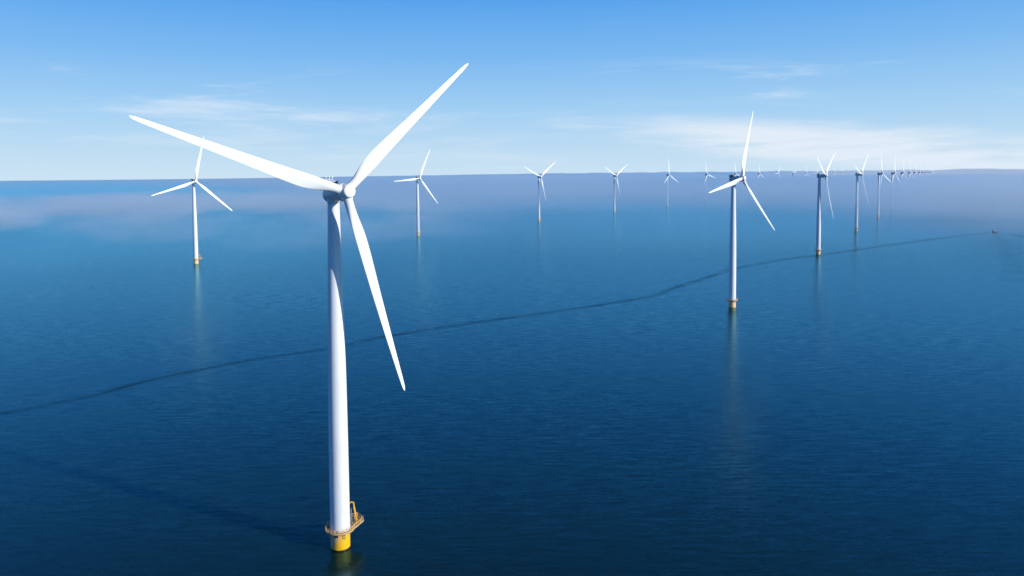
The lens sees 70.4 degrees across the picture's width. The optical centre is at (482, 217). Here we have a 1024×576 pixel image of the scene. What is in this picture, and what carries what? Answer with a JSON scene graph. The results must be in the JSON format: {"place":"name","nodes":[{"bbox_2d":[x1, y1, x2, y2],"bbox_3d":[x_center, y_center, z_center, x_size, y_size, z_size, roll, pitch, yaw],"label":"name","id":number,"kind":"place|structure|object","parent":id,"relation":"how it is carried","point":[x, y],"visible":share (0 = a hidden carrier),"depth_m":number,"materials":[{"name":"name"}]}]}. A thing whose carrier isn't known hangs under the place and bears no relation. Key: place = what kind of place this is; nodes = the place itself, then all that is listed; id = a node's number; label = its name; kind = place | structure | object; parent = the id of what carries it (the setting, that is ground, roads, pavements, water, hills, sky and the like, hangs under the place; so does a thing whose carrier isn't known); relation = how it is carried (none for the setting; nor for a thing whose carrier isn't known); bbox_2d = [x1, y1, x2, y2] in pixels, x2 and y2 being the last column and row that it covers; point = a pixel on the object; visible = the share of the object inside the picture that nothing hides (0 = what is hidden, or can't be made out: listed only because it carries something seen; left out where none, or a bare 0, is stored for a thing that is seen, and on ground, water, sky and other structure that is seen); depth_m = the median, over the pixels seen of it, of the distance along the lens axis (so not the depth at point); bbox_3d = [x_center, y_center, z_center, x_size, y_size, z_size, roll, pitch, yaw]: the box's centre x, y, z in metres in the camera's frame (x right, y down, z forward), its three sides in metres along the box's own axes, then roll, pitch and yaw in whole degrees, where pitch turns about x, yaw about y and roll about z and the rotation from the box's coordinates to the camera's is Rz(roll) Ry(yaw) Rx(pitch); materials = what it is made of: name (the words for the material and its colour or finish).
{"place":"outdoors","nodes":[
{"label":"outdoors","id":0,"kind":"place"},
{"bbox_2d":[0,172,1023,575],"bbox_3d":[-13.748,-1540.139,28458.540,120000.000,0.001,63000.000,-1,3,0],"label":"water","id":1,"kind":"structure","parent":0,"point":[834,406],"depth_m":360.58,"materials":[{"name":"blue liquid"}]},
{"bbox_2d":[151,137,231,263],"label":"wind turbine","id":2,"kind":"object","parent":1,"relation":"in","point":[195,235],"visible":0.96,"depth_m":852.96,"materials":[{"name":"paint"}]},
{"bbox_2d":[130,64,467,551],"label":"wind turbine","id":3,"kind":"object","parent":1,"relation":"in","point":[342,525],"visible":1,"depth_m":192.60,"materials":[{"name":"white paint"}]},
{"bbox_2d":[394,150,436,235],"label":"wind turbine","id":4,"kind":"object","parent":1,"relation":"in","point":[418,232],"visible":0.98,"depth_m":1223.43,"materials":[{"name":"paint"}]},
{"bbox_2d":[102,234,975,392],"bbox_3d":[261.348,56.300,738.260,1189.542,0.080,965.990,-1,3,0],"label":"wake","id":5,"kind":"object","parent":1,"relation":"on","point":[420,331],"visible":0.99,"depth_m":467.36,"materials":[{"name":"liquid"}]},
{"bbox_2d":[525,162,554,221],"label":"wind turbine","id":6,"kind":"object","parent":1,"relation":"in","point":[538,177],"visible":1,"depth_m":1571.65,"materials":[{"name":"paint"}]},
{"bbox_2d":[605,165,626,211],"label":"wind turbine","id":7,"kind":"object","parent":1,"relation":"in","point":[614,176],"visible":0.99,"depth_m":1923.91,"materials":[{"name":"paint"}]},
{"bbox_2d":[665,171,678,205],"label":"wind turbine","id":8,"kind":"object","parent":1,"relation":"in","point":[667,175],"visible":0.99,"depth_m":2266.22,"materials":[{"name":"paint"}]},
{"bbox_2d":[705,161,714,200],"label":"wind turbine","id":9,"kind":"object","parent":1,"relation":"in","point":[705,182],"visible":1,"depth_m":2707.36,"materials":[{"name":"paint"}]},
{"bbox_2d":[709,111,774,306],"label":"wind turbine","id":10,"kind":"object","parent":1,"relation":"in","point":[732,299],"visible":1,"depth_m":543.93,"materials":[{"name":"paint"}]},
{"bbox_2d":[757,169,764,193],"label":"wind turbine","id":11,"kind":"object","parent":1,"relation":"in","point":[758,180],"visible":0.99,"depth_m":3453.48,"materials":[{"name":"paint"}]},
{"bbox_2d":[815,152,835,253],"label":"wind turbine","id":12,"kind":"object","parent":1,"relation":"in","point":[818,249],"visible":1,"depth_m":894.22,"materials":[{"name":"paint"}]},
{"bbox_2d":[854,156,867,230],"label":"wind turbine","id":13,"kind":"object","parent":1,"relation":"in","point":[856,227],"visible":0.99,"depth_m":1237.64,"materials":[{"name":"paint"}]},
{"bbox_2d":[876,154,891,217],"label":"wind turbine","id":14,"kind":"object","parent":1,"relation":"in","point":[878,195],"visible":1,"depth_m":1588.50,"materials":[{"name":"paint"}]},
{"bbox_2d":[890,155,900,208],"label":"wind turbine","id":15,"kind":"object","parent":1,"relation":"in","point":[891,202],"visible":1,"depth_m":1992.68,"materials":[{"name":"paint"}]},
{"bbox_2d":[899,169,908,200],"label":"wind turbine","id":16,"kind":"object","parent":1,"relation":"in","point":[903,172],"visible":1,"depth_m":2470.23,"materials":[{"name":"paint"}]},
{"bbox_2d":[907,164,913,196],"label":"wind turbine","id":17,"kind":"object","parent":1,"relation":"in","point":[908,182],"visible":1,"depth_m":2840.86,"materials":[{"name":"paint"}]},
{"bbox_2d":[913,164,916,193],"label":"wind turbine","id":18,"kind":"object","parent":1,"relation":"in","point":[914,181],"visible":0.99,"depth_m":3213.16,"materials":[{"name":"paint"}]},
{"bbox_2d":[0,0,1023,180],"label":"sky","id":19,"kind":"structure","parent":0,"point":[584,87],"materials":[{"name":"blue"}]}
]}

